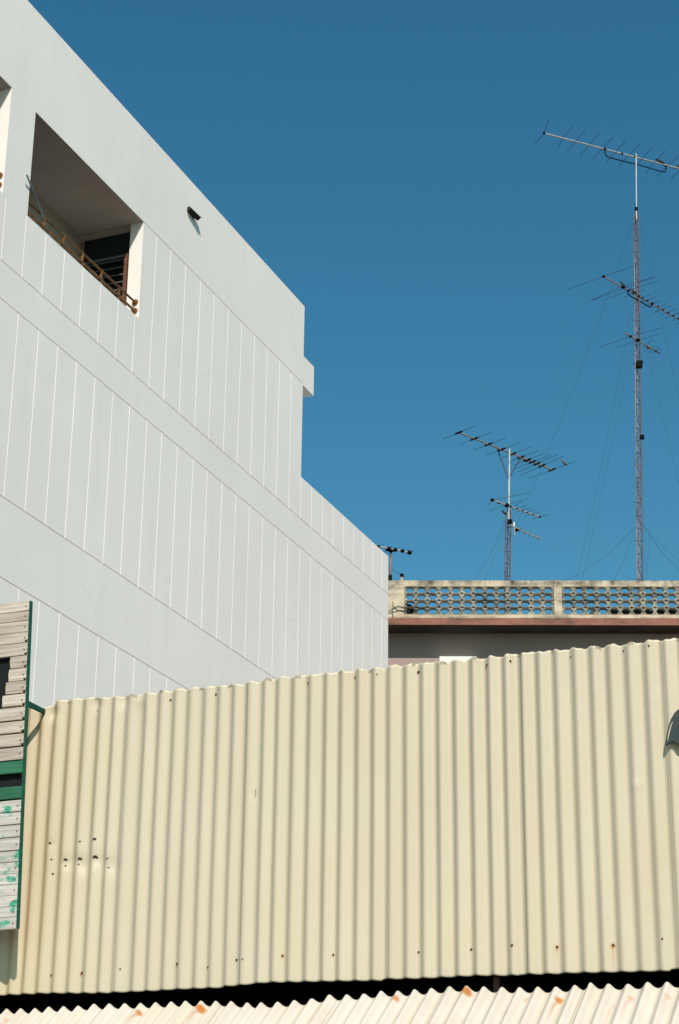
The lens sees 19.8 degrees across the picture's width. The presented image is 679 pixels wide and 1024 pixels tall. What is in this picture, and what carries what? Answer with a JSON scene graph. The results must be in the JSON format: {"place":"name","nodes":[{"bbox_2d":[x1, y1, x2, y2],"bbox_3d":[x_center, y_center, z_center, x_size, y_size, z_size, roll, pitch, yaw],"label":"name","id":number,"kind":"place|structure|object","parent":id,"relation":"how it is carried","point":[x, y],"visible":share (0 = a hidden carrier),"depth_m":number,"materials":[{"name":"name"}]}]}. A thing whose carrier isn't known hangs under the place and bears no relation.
{"place":"outdoors","nodes":[
{"label":"outdoors","id":0,"kind":"place"},
{"bbox_2d":[28,0,678,613],"label":"sky","id":1,"kind":"structure","parent":0,"point":[383,159],"materials":[{"name":"blue"}]},
{"bbox_2d":[406,604,413,613],"bbox_3d":[1.584,2.409,44.574,0.390,0.525,0.400,0,-22,2],"label":"tarpaulin bundle","id":2,"kind":"object","parent":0,"point":[411,611],"visible":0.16,"depth_m":44.42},
{"label":"ground","id":3,"kind":"structure","parent":0,"visible":0},
{"bbox_2d":[0,0,387,707],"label":"apartment building","id":4,"kind":"structure","parent":3,"relation":"on","point":[170,518],"depth_m":30.66,"materials":[{"name":"white paint"}]},
{"bbox_2d":[26,174,51,237],"bbox_3d":[-4.340,-4.365,28.193,0.025,0.519,1.246,-4,-22,12],"label":"bamboo pole","id":5,"kind":"object","parent":4,"relation":"on","point":[36,201],"visible":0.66,"depth_m":28.04,"materials":[{"name":"brown wood"}]},
{"bbox_2d":[0,969,678,1013],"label":"tin shed","id":6,"kind":"structure","parent":3,"relation":"on","point":[271,994],"depth_m":9.85,"materials":[{"name":"paint"}]},
{"bbox_2d":[0,982,678,1023],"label":"lean to roof","id":7,"kind":"object","parent":6,"relation":"on","point":[646,1003],"visible":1,"depth_m":7.78,"materials":[{"name":"beige metal"}]},
{"bbox_2d":[0,638,678,995],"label":"corrugated metal wall","id":8,"kind":"structure","parent":6,"relation":"attached to","point":[509,814],"depth_m":8.34,"materials":[{"name":"metal"}]},
{"bbox_2d":[0,601,44,929],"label":"slatted wooden panel","id":9,"kind":"object","parent":8,"relation":"attached to","point":[16,704],"visible":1,"depth_m":8.95,"materials":[{"name":"white wood"}]},
{"bbox_2d":[666,709,678,745],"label":"metal plate","id":10,"kind":"object","parent":8,"relation":"attached to","point":[672,735],"visible":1,"depth_m":7.92,"materials":[{"name":"metal"}]},
{"bbox_2d":[388,580,678,665],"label":"concrete building","id":11,"kind":"structure","parent":3,"relation":"on","point":[415,637],"depth_m":43.98,"materials":[{"name":"pink paint"}]},
{"bbox_2d":[388,552,391,579],"bbox_3d":[1.173,1.873,45.338,0.110,2.080,0.100,0,-22,2],"label":"antenna pole","id":12,"kind":"object","parent":11,"relation":"on","point":[390,574],"visible":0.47,"depth_m":45.53,"materials":[{"name":"grey metal"}]},
{"bbox_2d":[377,544,412,554],"bbox_3d":[1.262,0.902,45.707,0.933,0.120,0.568,12,-24,-26],"label":"yagi antenna","id":13,"kind":"object","parent":12,"relation":"attached to","point":[392,549],"visible":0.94,"depth_m":45.64,"materials":[{"name":"metal"}]},
{"bbox_2d":[389,606,409,617],"bbox_3d":[1.347,2.201,43.889,0.495,0.389,0.013,0,-22,2],"label":"loose cable","id":14,"kind":"object","parent":11,"relation":"on","point":[398,610],"visible":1,"depth_m":43.87,"materials":[{"name":"metal"}]},
{"bbox_2d":[496,446,521,613],"bbox_3d":[4.154,0.841,46.967,0.628,5.283,0.160,-3,-22,10],"label":"lattice mast","id":15,"kind":"object","parent":11,"relation":"on","point":[509,520],"visible":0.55,"depth_m":47.13,"materials":[{"name":"grey metal"}]},
{"bbox_2d":[444,426,574,478],"bbox_3d":[4.170,-1.507,47.869,3.402,0.052,1.564,21,-29,-41],"label":"yagi antenna","id":16,"kind":"object","parent":15,"relation":"attached to","point":[514,454],"visible":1,"depth_m":48.07,"materials":[{"name":"metal"}]},
{"bbox_2d":[487,492,544,518],"bbox_3d":[4.267,-0.092,47.452,1.335,0.102,1.679,-8,-23,21],"label":"yagi antenna","id":17,"kind":"object","parent":15,"relation":"attached to","point":[505,504],"visible":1,"depth_m":47.33,"materials":[{"name":"metal"}]},
{"bbox_2d":[510,522,541,539],"bbox_3d":[4.538,0.532,47.534,0.269,0.346,1.248,-17,-28,37],"label":"yagi antenna","id":18,"kind":"object","parent":15,"relation":"attached to","point":[515,529],"visible":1,"depth_m":47.33,"materials":[{"name":"metal"}]},
{"bbox_2d":[632,154,643,606],"bbox_3d":[7.481,-2.997,49.038,0.675,14.021,0.186,0,-22,2],"label":"lattice mast","id":19,"kind":"object","parent":11,"relation":"on","point":[638,363],"visible":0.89,"depth_m":48.99,"materials":[{"name":"metal"}]},
{"bbox_2d":[515,225,632,526],"bbox_3d":[6.250,-3.578,51.974,0.005,6.628,5.818,12,-24,-27],"label":"guy wire","id":20,"kind":"object","parent":19,"relation":"attached to","point":[579,372],"visible":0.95,"depth_m":51.69,"materials":[{"name":"grey metal"}]},
{"bbox_2d":[576,310,631,578],"bbox_3d":[6.750,-1.702,49.598,0.005,6.858,2.517,15,-26,-33],"label":"guy wire","id":21,"kind":"object","parent":19,"relation":"attached to","point":[605,445],"visible":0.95,"depth_m":49.54,"materials":[{"name":"grey metal"}]},
{"bbox_2d":[535,119,678,179],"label":"yagi antenna","id":22,"kind":"object","parent":19,"relation":"attached to","point":[621,153],"visible":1,"depth_m":51.39,"materials":[{"name":"metal"}]},
{"bbox_2d":[582,345,631,579],"bbox_3d":[6.572,-1.341,47.522,2.331,7.203,0.004,19,-28,-38],"label":"guy wire","id":23,"kind":"object","parent":19,"relation":"attached to","point":[608,459],"visible":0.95,"depth_m":47.55,"materials":[{"name":"grey metal"}]},
{"bbox_2d":[569,265,678,323],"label":"yagi antenna","id":24,"kind":"object","parent":19,"relation":"attached to","point":[627,290],"visible":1,"depth_m":49.94,"materials":[{"name":"metal"}]},
{"bbox_2d":[601,327,662,353],"bbox_3d":[7.452,-4.349,49.669,1.583,0.090,1.507,-2,-22,7],"label":"yagi antenna","id":25,"kind":"object","parent":19,"relation":"attached to","point":[638,340],"visible":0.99,"depth_m":49.66,"materials":[{"name":"metal"}]},
{"bbox_2d":[640,224,678,396],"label":"guy wire","id":26,"kind":"object","parent":19,"relation":"attached to","point":[658,308],"visible":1,"depth_m":50.48,"materials":[{"name":"grey metal"}]},
{"bbox_2d":[610,608,675,613],"bbox_3d":[7.154,2.489,44.527,2.174,0.470,0.500,0,-22,2],"label":"tarpaulin bundle","id":27,"kind":"object","parent":11,"relation":"on","point":[640,612],"visible":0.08,"depth_m":44.35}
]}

